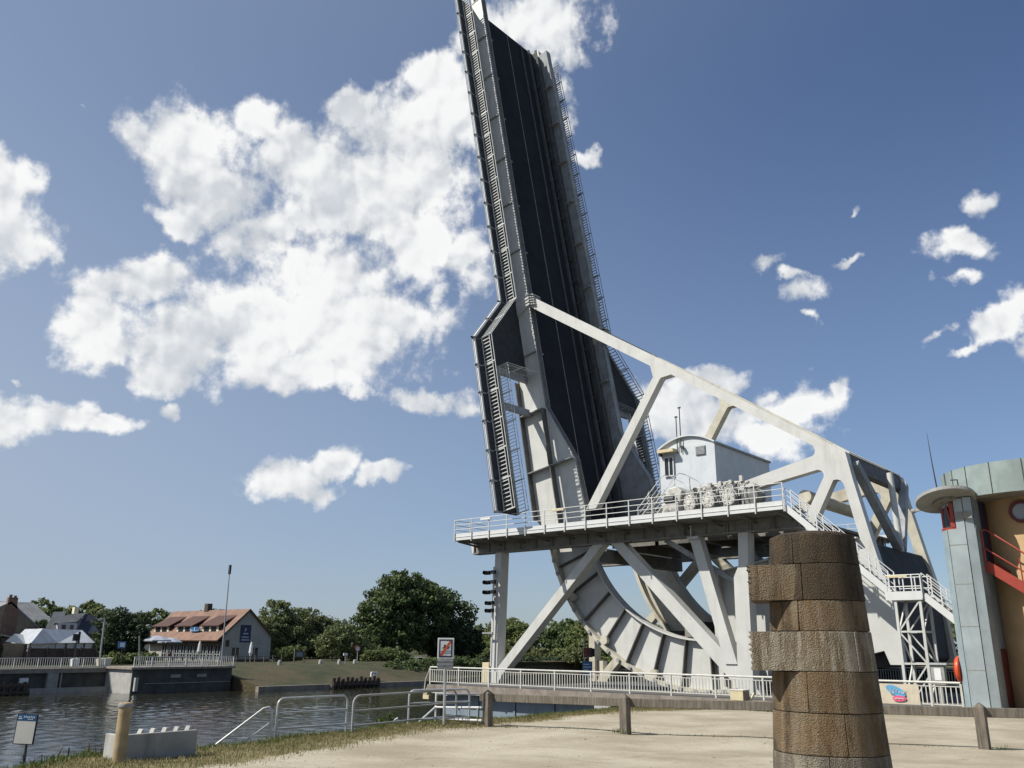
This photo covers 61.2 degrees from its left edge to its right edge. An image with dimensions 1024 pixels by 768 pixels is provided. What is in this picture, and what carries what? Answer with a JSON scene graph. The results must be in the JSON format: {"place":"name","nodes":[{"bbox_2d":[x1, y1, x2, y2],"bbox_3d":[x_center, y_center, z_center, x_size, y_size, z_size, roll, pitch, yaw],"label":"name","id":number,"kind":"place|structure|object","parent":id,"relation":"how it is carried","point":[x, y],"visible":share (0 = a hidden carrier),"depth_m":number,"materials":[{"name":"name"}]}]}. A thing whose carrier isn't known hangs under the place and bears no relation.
{"place":"outdoors","nodes":[
{"label":"outdoors","id":0,"kind":"place"},
{"bbox_2d":[0,601,50,624],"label":"roof","id":1,"kind":"structure","parent":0,"point":[33,612],"depth_m":139.52,"materials":[{"name":"grey"}]},
{"bbox_2d":[72,632,80,666],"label":"traffic light","id":2,"kind":"object","parent":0,"point":[76,637],"visible":1,"depth_m":98.04,"materials":[{"name":"metal"}]},
{"bbox_2d":[0,650,631,690],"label":"bank","id":3,"kind":"structure","parent":0,"point":[249,676],"depth_m":118.61,"materials":[{"name":"plant"}]},
{"bbox_2d":[0,634,24,664],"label":"white tent","id":4,"kind":"object","parent":3,"relation":"on","point":[14,648],"visible":0.9,"depth_m":100.08,"materials":[{"name":"fabric"}]},
{"bbox_2d":[0,595,39,661],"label":"brick house","id":5,"kind":"structure","parent":3,"relation":"on","point":[14,619],"depth_m":109.91,"materials":[{"name":"red brick"}]},
{"bbox_2d":[34,619,47,627],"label":"roadside shrub","id":6,"kind":"object","parent":3,"relation":"on","point":[43,622],"visible":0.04,"depth_m":128.47,"materials":[{"name":"green plant"}]},
{"bbox_2d":[11,629,94,650],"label":"marquee","id":7,"kind":"object","parent":3,"relation":"on","point":[43,638],"visible":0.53,"depth_m":103.67,"materials":[{"name":"white fabric"}]},
{"bbox_2d":[0,668,108,694],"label":"quay wall","id":8,"kind":"structure","parent":3,"relation":"on","point":[62,680],"depth_m":93.58,"materials":[{"name":"concrete"}]},
{"bbox_2d":[0,657,105,668],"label":"quay railing","id":9,"kind":"object","parent":8,"relation":"on","point":[13,667],"visible":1,"depth_m":94.06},
{"bbox_2d":[26,647,97,664],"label":"board fence","id":10,"kind":"object","parent":3,"relation":"on","point":[54,654],"visible":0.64,"depth_m":101.89,"materials":[{"name":"wood"}]},
{"bbox_2d":[31,597,109,623],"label":"background tree","id":11,"kind":"object","parent":3,"relation":"on","point":[53,607],"visible":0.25,"depth_m":149.01,"materials":[{"name":"green plant"}]},
{"bbox_2d":[39,607,107,647],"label":"dormer house","id":12,"kind":"structure","parent":3,"relation":"on","point":[59,620],"depth_m":119.45,"materials":[{"name":"grey stone"}]},
{"bbox_2d":[96,658,111,665],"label":"planter","id":13,"kind":"object","parent":3,"relation":"on","point":[108,661],"visible":0.79,"depth_m":100.98,"materials":[{"name":"beige paint"}]},
{"bbox_2d":[90,606,152,658],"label":"quay tree","id":14,"kind":"object","parent":3,"relation":"on","point":[132,624],"visible":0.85,"depth_m":114.30,"materials":[{"name":"green plant"}]},
{"bbox_2d":[97,651,160,664],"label":"terrace hedge","id":15,"kind":"object","parent":3,"relation":"on","point":[128,658],"visible":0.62,"depth_m":106.90,"materials":[{"name":"green plant"}]},
{"bbox_2d":[137,608,170,624],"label":"background tree","id":16,"kind":"object","parent":3,"relation":"on","point":[162,613],"visible":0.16,"depth_m":173.50,"materials":[{"name":"green plant"}]},
{"bbox_2d":[143,635,170,652],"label":"parasol","id":17,"kind":"object","parent":3,"relation":"on","point":[156,638],"visible":0.91,"depth_m":114.41,"materials":[{"name":"grey fabric"}]},
{"bbox_2d":[102,665,235,693],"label":"abutment","id":18,"kind":"object","parent":3,"relation":"on","point":[140,679],"visible":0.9,"depth_m":97.49,"materials":[{"name":"concrete"}]},
{"bbox_2d":[146,660,212,666],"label":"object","id":19,"kind":"object","parent":18,"relation":"on","point":[209,661],"visible":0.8,"depth_m":101.33,"materials":[{"name":"beige paint"}]},
{"bbox_2d":[133,656,234,666],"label":"quay railing","id":20,"kind":"object","parent":18,"relation":"on","point":[186,661],"visible":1,"depth_m":99.15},
{"bbox_2d":[220,565,231,665],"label":"flagpole","id":21,"kind":"object","parent":18,"relation":"on","point":[229,569],"visible":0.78,"depth_m":105.03,"materials":[{"name":"grey metal"}]},
{"bbox_2d":[158,637,181,652],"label":"parasol","id":22,"kind":"object","parent":3,"relation":"on","point":[173,640],"visible":0.8,"depth_m":119.91,"materials":[{"name":"grey fabric"}]},
{"bbox_2d":[147,604,274,661],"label":"restaurant house","id":23,"kind":"structure","parent":3,"relation":"on","point":[244,628],"depth_m":131.36,"materials":[{"name":"paint"}]},
{"bbox_2d":[161,644,167,655],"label":"window","id":24,"kind":"structure","parent":23,"relation":"in","point":[164,650],"depth_m":136.65,"materials":[{"name":"grey glass"}]},
{"bbox_2d":[173,645,180,658],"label":"window","id":25,"kind":"structure","parent":23,"relation":"in","point":[177,648],"depth_m":134.24,"materials":[{"name":"grey glass"}]},
{"bbox_2d":[186,645,193,658],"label":"window","id":26,"kind":"structure","parent":23,"relation":"in","point":[190,648],"depth_m":131.92,"materials":[{"name":"grey glass"}]},
{"bbox_2d":[199,645,206,659],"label":"window","id":27,"kind":"structure","parent":23,"relation":"in","point":[203,647],"depth_m":129.51,"materials":[{"name":"grey glass"}]},
{"bbox_2d":[207,645,213,659],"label":"window","id":28,"kind":"structure","parent":23,"relation":"in","point":[210,649],"depth_m":128.31,"materials":[{"name":"grey glass"}]},
{"bbox_2d":[213,645,221,659],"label":"window","id":29,"kind":"structure","parent":23,"relation":"in","point":[217,649],"depth_m":127.19,"materials":[{"name":"grey glass"}]},
{"bbox_2d":[230,647,239,658],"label":"window","id":30,"kind":"structure","parent":23,"relation":"in","point":[235,651],"depth_m":127.93,"materials":[{"name":"grey glass"}]},
{"bbox_2d":[226,655,282,662],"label":"post fence","id":31,"kind":"object","parent":3,"relation":"on","point":[255,659],"visible":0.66,"depth_m":122.03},
{"bbox_2d":[261,615,291,651],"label":"willow tree","id":32,"kind":"object","parent":3,"relation":"on","point":[275,626],"visible":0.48,"depth_m":147.99,"materials":[{"name":"green plant"}]},
{"bbox_2d":[269,645,307,660],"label":"bank hedge","id":33,"kind":"object","parent":3,"relation":"on","point":[287,652],"visible":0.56,"depth_m":135.62,"materials":[{"name":"green plant"}]},
{"bbox_2d":[257,599,320,657],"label":"willow tree","id":34,"kind":"object","parent":3,"relation":"on","point":[300,629],"visible":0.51,"depth_m":154.28,"materials":[{"name":"green plant"}]},
{"bbox_2d":[293,649,304,662],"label":"information board","id":35,"kind":"object","parent":3,"relation":"on","point":[299,654],"visible":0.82,"depth_m":124.55,"materials":[{"name":"metal"}]},
{"bbox_2d":[301,607,347,657],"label":"willow tree","id":36,"kind":"object","parent":3,"relation":"on","point":[324,620],"visible":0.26,"depth_m":161.39,"materials":[{"name":"green plant"}]},
{"bbox_2d":[255,681,424,691],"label":"bank kerb","id":37,"kind":"structure","parent":3,"relation":"on","point":[316,687],"depth_m":104.98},
{"bbox_2d":[310,622,380,660],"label":"pale bush","id":38,"kind":"object","parent":3,"relation":"on","point":[339,635],"visible":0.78,"depth_m":140.25,"materials":[{"name":"green plant"}]},
{"bbox_2d":[271,626,429,654],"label":"distant wood","id":39,"kind":"object","parent":3,"relation":"on","point":[420,652],"visible":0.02,"depth_m":222.64,"materials":[{"name":"green plant"}]},
{"bbox_2d":[353,643,380,660],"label":"dark bush","id":40,"kind":"object","parent":3,"relation":"on","point":[361,651],"visible":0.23,"depth_m":140.53,"materials":[{"name":"green plant"}]},
{"bbox_2d":[360,646,413,661],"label":"shrub","id":41,"kind":"object","parent":3,"relation":"on","point":[383,654],"visible":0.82,"depth_m":139.81,"materials":[{"name":"green plant"}]},
{"bbox_2d":[348,568,454,652],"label":"broadleaf tree","id":42,"kind":"object","parent":3,"relation":"on","point":[386,615],"visible":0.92,"depth_m":159.09,"materials":[{"name":"green plant"}]},
{"bbox_2d":[383,654,481,673],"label":"bank shrub","id":43,"kind":"object","parent":3,"relation":"on","point":[395,663],"visible":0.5,"depth_m":132.57,"materials":[{"name":"green plant"}]},
{"bbox_2d":[413,619,485,658],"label":"broadleaf tree","id":44,"kind":"object","parent":3,"relation":"on","point":[464,642],"visible":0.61,"depth_m":168.96,"materials":[{"name":"green plant"}]},
{"bbox_2d":[421,586,478,626],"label":"broadleaf tree","id":45,"kind":"object","parent":3,"relation":"on","point":[463,606],"visible":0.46,"depth_m":173.30,"materials":[{"name":"green plant"}]},
{"bbox_2d":[465,649,489,657],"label":"bank bush","id":46,"kind":"object","parent":3,"relation":"on","point":[485,652],"visible":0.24,"depth_m":178.43,"materials":[{"name":"green plant"}]},
{"bbox_2d":[481,617,520,650],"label":"tree","id":47,"kind":"object","parent":3,"relation":"on","point":[486,637],"visible":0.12,"depth_m":187.06,"materials":[{"name":"green plant"}]},
{"bbox_2d":[488,621,541,652],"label":"tree","id":48,"kind":"object","parent":3,"relation":"on","point":[514,634],"visible":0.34,"depth_m":178.87,"materials":[{"name":"green plant"}]},
{"bbox_2d":[473,654,562,672],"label":"bank shrub","id":49,"kind":"object","parent":3,"relation":"on","point":[524,658],"visible":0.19,"depth_m":157.09,"materials":[{"name":"green plant"}]},
{"bbox_2d":[527,646,557,657],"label":"bank bush","id":50,"kind":"object","parent":3,"relation":"on","point":[538,652],"visible":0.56,"depth_m":169.69,"materials":[{"name":"green plant"}]},
{"bbox_2d":[551,647,567,660],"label":"bank bush","id":51,"kind":"object","parent":3,"relation":"on","point":[559,652],"visible":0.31,"depth_m":167.04,"materials":[{"name":"green plant"}]},
{"bbox_2d":[538,617,581,651],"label":"tree","id":52,"kind":"object","parent":3,"relation":"on","point":[556,639],"visible":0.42,"depth_m":182.33,"materials":[{"name":"green plant"}]},
{"bbox_2d":[562,647,588,666],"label":"bank bush","id":53,"kind":"object","parent":3,"relation":"on","point":[575,656],"visible":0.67,"depth_m":161.10,"materials":[{"name":"green plant"}]},
{"bbox_2d":[562,620,605,658],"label":"tree","id":54,"kind":"object","parent":3,"relation":"on","point":[574,638],"visible":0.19,"depth_m":169.66,"materials":[{"name":"green plant"}]},
{"bbox_2d":[601,649,612,664],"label":"bank bush","id":55,"kind":"object","parent":3,"relation":"on","point":[607,659],"visible":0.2,"depth_m":160.03,"materials":[{"name":"green plant"}]},
{"bbox_2d":[0,667,962,767],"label":"canal water","id":56,"kind":"structure","parent":0,"point":[75,722],"depth_m":69.44,"materials":[{"name":"grey liquid"}]},
{"bbox_2d":[0,682,29,695],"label":"timber fender","id":57,"kind":"object","parent":56,"relation":"in","point":[9,692],"visible":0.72,"depth_m":89.57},
{"bbox_2d":[330,676,380,688],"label":"timber dolphin","id":58,"kind":"object","parent":56,"relation":"in","point":[353,682],"visible":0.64,"depth_m":109.27,"materials":[{"name":"brown wood"}]},
{"bbox_2d":[423,688,618,720],"bbox_3d":[14.342,22.271,56.779,32.550,4.344,24.800,-13,-22,38],"label":"bridge abutment","id":59,"kind":"object","parent":56,"relation":"in","point":[504,709],"visible":0.16,"depth_m":54.56,"materials":[{"name":"concrete"}]},
{"bbox_2d":[427,684,771,701],"bbox_3d":[7.000,17.413,47.910,33.320,0.460,0.095,-13,-22,38],"label":"approach edge","id":60,"kind":"object","parent":59,"relation":"on","point":[493,690],"visible":0.29,"depth_m":51.44,"materials":[{"name":"concrete"}]},
{"bbox_3d":[-2.928,12.955,26.933,5.300,3.700,6.800,-13,-22,38],"label":"landing stage","id":61,"kind":"object","parent":56,"relation":"in","visible":0},
{"bbox_2d":[394,693,482,722],"bbox_3d":[-1.250,9.752,25.100,2.758,1.416,3.529,-13,-22,38],"label":"landing rail","id":62,"kind":"object","parent":61,"relation":"on","point":[467,707],"visible":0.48,"depth_m":25.40,"materials":[{"name":"metal"}]},
{"bbox_2d":[192,717,772,767],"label":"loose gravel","id":63,"kind":"structure","parent":0,"point":[560,754],"depth_m":17.22,"materials":[{"name":"gravel"}]},
{"bbox_2d":[0,0,1023,648],"label":"sky","id":64,"kind":"structure","parent":0,"point":[247,281],"materials":[{"name":"blue"}]},
{"bbox_2d":[38,709,1023,767],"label":"quay ground","id":65,"kind":"structure","parent":0,"point":[661,749],"depth_m":18.76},
{"bbox_2d":[12,714,38,760],"bbox_3d":[-8.126,7.262,14.140,0.340,3.544,0.364,2,-17,-5],"label":"notice sign","id":66,"kind":"object","parent":65,"relation":"on","point":[25,729],"visible":1,"depth_m":14.41,"materials":[{"name":"metal"}]},
{"bbox_2d":[111,702,132,762],"bbox_3d":[-6.721,6.246,14.856,0.246,1.480,0.246,-13,-22,38],"label":"mooring post","id":67,"kind":"object","parent":65,"relation":"on","point":[121,734],"visible":1,"depth_m":14.86,"materials":[{"name":"concrete"}]},
{"bbox_2d":[103,726,197,759],"bbox_3d":[-6.702,6.763,15.958,0.630,0.805,1.560,-13,-22,38],"label":"concrete block","id":68,"kind":"object","parent":65,"relation":"on","point":[155,744],"depth_m":15.82,"materials":[{"name":"concrete"}]},
{"bbox_2d":[216,706,272,743],"bbox_3d":[-6.526,8.104,19.671,2.043,1.487,0.109,3,-17,-10],"label":"stair handrail","id":69,"kind":"object","parent":65,"relation":"on","point":[249,719],"visible":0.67,"depth_m":19.85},
{"bbox_2d":[274,695,347,738],"bbox_3d":[-4.768,8.015,20.721,0.050,1.046,2.053,-14,-22,40],"label":"tubular barrier","id":70,"kind":"object","parent":65,"relation":"on","point":[300,697],"visible":0.92,"depth_m":20.69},
{"bbox_2d":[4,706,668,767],"bbox_3d":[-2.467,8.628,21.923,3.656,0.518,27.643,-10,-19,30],"label":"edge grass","id":71,"kind":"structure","parent":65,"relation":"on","point":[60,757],"depth_m":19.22,"materials":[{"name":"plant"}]},
{"bbox_2d":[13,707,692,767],"bbox_3d":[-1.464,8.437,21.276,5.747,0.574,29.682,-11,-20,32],"label":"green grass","id":72,"kind":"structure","parent":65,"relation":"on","point":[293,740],"depth_m":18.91,"materials":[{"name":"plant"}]},
{"bbox_2d":[6,707,701,767],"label":"dry grass","id":73,"kind":"structure","parent":65,"relation":"on","point":[398,729],"depth_m":18.73,"materials":[{"name":"plant"}]},
{"bbox_2d":[374,713,393,726],"bbox_3d":[-3.525,9.551,23.335,0.585,1.335,0.874,-13,-22,38],"label":"weed bush","id":74,"kind":"object","parent":65,"relation":"on","point":[387,718],"visible":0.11,"depth_m":23.57,"materials":[{"name":"green plant"}]},
{"bbox_2d":[351,690,456,732],"bbox_3d":[-2.784,8.799,23.240,0.056,1.028,4.338,-10,-20,32],"label":"tubular barrier","id":75,"kind":"object","parent":65,"relation":"on","point":[377,694],"visible":0.9,"depth_m":22.80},
{"bbox_2d":[407,688,469,723],"bbox_3d":[-2.003,8.988,23.930,1.904,1.075,0.052,10,-19,-29],"label":"tubular barrier","id":76,"kind":"object","parent":65,"relation":"on","point":[468,701],"visible":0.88,"depth_m":23.97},
{"bbox_2d":[437,638,453,723],"bbox_3d":[-1.833,8.219,23.621,0.326,2.477,0.360,-13,-22,38],"label":"no bathing sign","id":77,"kind":"object","parent":65,"relation":"on","point":[445,655],"visible":0.98,"depth_m":23.81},
{"bbox_2d":[479,690,1023,749],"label":"wooden fence","id":78,"kind":"object","parent":65,"relation":"on","point":[980,713],"visible":0.74,"depth_m":21.19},
{"bbox_2d":[501,725,1018,750],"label":"fence line weeds","id":79,"kind":"object","parent":65,"relation":"on","point":[506,726],"visible":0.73,"depth_m":21.45,"materials":[{"name":"green plant"}]},
{"bbox_2d":[746,530,892,767],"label":"stone pier","id":80,"kind":"structure","parent":65,"relation":"on","point":[813,650],"depth_m":9.44,"materials":[{"name":"brown stone"}]},
{"bbox_2d":[911,436,1023,707],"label":"control tower","id":81,"kind":"structure","parent":65,"relation":"on","point":[969,503],"depth_m":38.26,"materials":[{"name":"grey paint"}]},
{"bbox_2d":[940,503,956,530],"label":"window","id":82,"kind":"structure","parent":81,"relation":"in","point":[947,510],"depth_m":39.18,"materials":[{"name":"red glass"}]},
{"bbox_2d":[953,656,961,682],"bbox_3d":[19.654,12.546,38.066,0.250,1.120,1.120,-13,-22,38],"label":"lifebuoy","id":83,"kind":"object","parent":81,"relation":"attached to","point":[956,668],"visible":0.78,"depth_m":37.71,"materials":[{"name":"orange plastic"}]},
{"bbox_2d":[984,511,993,563],"bbox_3d":[22.204,7.248,40.106,0.040,2.600,1.000,-13,-22,38],"label":"door","id":84,"kind":"structure","parent":81,"relation":"in","point":[984,511],"depth_m":39.83,"materials":[{"name":"red paint"}]},
{"bbox_2d":[980,529,1023,592],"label":"red stair","id":85,"kind":"object","parent":81,"relation":"attached to","point":[1001,572],"visible":1,"depth_m":37.82,"materials":[{"name":"metal"}]},
{"bbox_2d":[1000,649,1014,707],"bbox_3d":[21.729,12.944,37.880,0.024,2.600,1.300,-13,-22,38],"label":"door","id":86,"kind":"structure","parent":81,"relation":"in","point":[1005,662],"depth_m":37.76,"materials":[{"name":"red paint"}]},
{"bbox_2d":[436,682,965,706],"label":"approach footway","id":87,"kind":"structure","parent":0,"point":[620,691],"depth_m":50.86,"materials":[{"name":"concrete"}]},
{"bbox_2d":[423,666,964,706],"bbox_3d":[6.879,17.153,48.376,33.879,1.995,0.100,-13,-22,38],"label":"white balustrade","id":88,"kind":"object","parent":87,"relation":"on","point":[763,688],"visible":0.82,"depth_m":48.45,"materials":[{"name":"metal"}]},
{"bbox_2d":[879,683,920,704],"bbox_3d":[17.161,14.259,39.914,3.050,0.870,0.113,-13,-22,38],"label":"banner","id":89,"kind":"object","parent":88,"relation":"attached to","point":[900,694],"visible":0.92,"depth_m":39.47,"materials":[{"name":"beige fabric"}]},
{"bbox_2d":[729,689,754,700],"bbox_3d":[11.458,15.739,42.967,1.069,1.084,0.804,-13,-22,38],"label":"cable cabinet","id":90,"kind":"object","parent":87,"relation":"on","point":[739,694],"visible":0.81,"depth_m":42.92,"materials":[{"name":"metal"}]},
{"bbox_2d":[783,487,953,702],"bbox_3d":[20.232,10.546,45.439,11.432,11.435,1.980,-13,-22,38],"label":"access stair","id":91,"kind":"object","parent":87,"relation":"on","point":[906,597],"visible":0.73,"depth_m":44.53,"materials":[{"name":"metal"}]},
{"bbox_2d":[929,663,948,705],"bbox_3d":[20.288,14.177,40.895,0.780,1.920,0.530,-13,-22,38],"label":"control cabinet","id":92,"kind":"object","parent":87,"relation":"on","point":[938,672],"visible":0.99,"depth_m":40.87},
{"bbox_2d":[551,677,964,703],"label":"approach road","id":93,"kind":"structure","parent":0,"point":[920,694],"depth_m":62.69,"materials":[{"name":"asphalt"}]},
{"bbox_2d":[582,638,594,685],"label":"red signal","id":94,"kind":"object","parent":93,"relation":"on","point":[587,665],"visible":0.9,"depth_m":66.41,"materials":[{"name":"paint"}]},
{"bbox_2d":[454,482,893,694],"bbox_3d":[11.860,16.194,64.170,26.980,12.112,20.250,-13,-22,38],"label":"machinery portal","id":95,"kind":"object","parent":93,"relation":"on","point":[701,539],"visible":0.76,"depth_m":57.68,"materials":[{"name":"grey paint"}]},
{"bbox_2d":[482,567,495,665],"bbox_3d":[-1.800,17.348,64.856,1.210,7.204,0.730,-13,-22,38],"label":"signal mast","id":96,"kind":"object","parent":95,"relation":"on","point":[493,582],"visible":1,"depth_m":64.98,"materials":[{"name":"metal"}]},
{"bbox_2d":[637,473,701,514],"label":"steel steps","id":97,"kind":"structure","parent":95,"relation":"on","point":[655,500],"depth_m":58.85,"materials":[{"name":"white paint"}]},
{"bbox_2d":[663,486,687,512],"bbox_3d":[10.854,8.095,57.419,1.500,2.467,1.750,-13,-22,38],"label":"gearbox","id":98,"kind":"object","parent":95,"relation":"on","point":[676,490],"visible":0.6,"depth_m":56.98,"materials":[{"name":"beige paint"}]},
{"bbox_2d":[684,487,703,509],"bbox_3d":[12.028,7.965,56.563,1.200,2.240,1.730,-13,-22,38],"label":"drive motor","id":99,"kind":"object","parent":95,"relation":"on","point":[690,501],"visible":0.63,"depth_m":56.02,"materials":[{"name":"beige paint"}]},
{"bbox_2d":[702,484,718,507],"bbox_3d":[13.056,7.696,55.730,1.200,2.290,1.730,-13,-22,38],"label":"drive motor","id":100,"kind":"object","parent":95,"relation":"on","point":[710,499],"visible":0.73,"depth_m":55.19,"materials":[{"name":"beige paint"}]},
{"bbox_2d":[657,407,771,512],"bbox_3d":[15.065,6.793,64.102,4.616,8.880,9.450,-13,-22,38],"label":"machine cabin","id":101,"kind":"object","parent":95,"relation":"on","point":[703,460],"visible":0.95,"depth_m":61.47,"materials":[{"name":"metal"}]},
{"bbox_2d":[663,456,674,476],"bbox_3d":[11.262,5.926,62.013,0.790,1.420,0.170,-13,-22,38],"label":"window","id":102,"kind":"structure","parent":101,"relation":"in","point":[668,461],"depth_m":61.99,"materials":[{"name":"white glass"}]},
{"bbox_2d":[684,475,749,508],"bbox_3d":[13.159,7.035,55.751,4.499,1.907,1.199,-13,-22,38],"label":"pipe run","id":103,"kind":"object","parent":95,"relation":"on","point":[741,482],"visible":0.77,"depth_m":55.28,"materials":[{"name":"beige paint"}]},
{"bbox_2d":[722,481,740,505],"bbox_3d":[14.115,7.409,54.875,1.220,2.360,1.730,-13,-22,38],"label":"drive motor","id":104,"kind":"object","parent":95,"relation":"on","point":[736,496],"visible":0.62,"depth_m":54.35,"materials":[{"name":"beige paint"}]},
{"bbox_2d":[742,482,765,503],"bbox_3d":[15.101,7.308,54.151,1.280,2.150,1.450,-13,-22,38],"label":"motor","id":105,"kind":"object","parent":95,"relation":"on","point":[757,494],"visible":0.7,"depth_m":53.97,"materials":[{"name":"beige paint"}]},
{"bbox_2d":[454,0,956,692],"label":"bascule bridge","id":106,"kind":"structure","parent":93,"relation":"on","point":[542,336],"depth_m":70.64,"materials":[{"name":"metal"}]},
{"bbox_2d":[875,667,955,682],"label":"white balustrade","id":107,"kind":"object","parent":93,"relation":"on","point":[900,668],"visible":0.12,"depth_m":66.29,"materials":[{"name":"metal"}]},
{"bbox_2d":[917,654,957,667],"bbox_3d":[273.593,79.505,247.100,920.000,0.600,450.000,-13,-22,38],"label":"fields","id":108,"kind":"structure","parent":0,"point":[950,665],"depth_m":152.78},
{"bbox_2d":[533,619,958,655],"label":"distant wood","id":109,"kind":"object","parent":108,"relation":"on","point":[951,623],"visible":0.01,"depth_m":162.48,"materials":[{"name":"green plant"}]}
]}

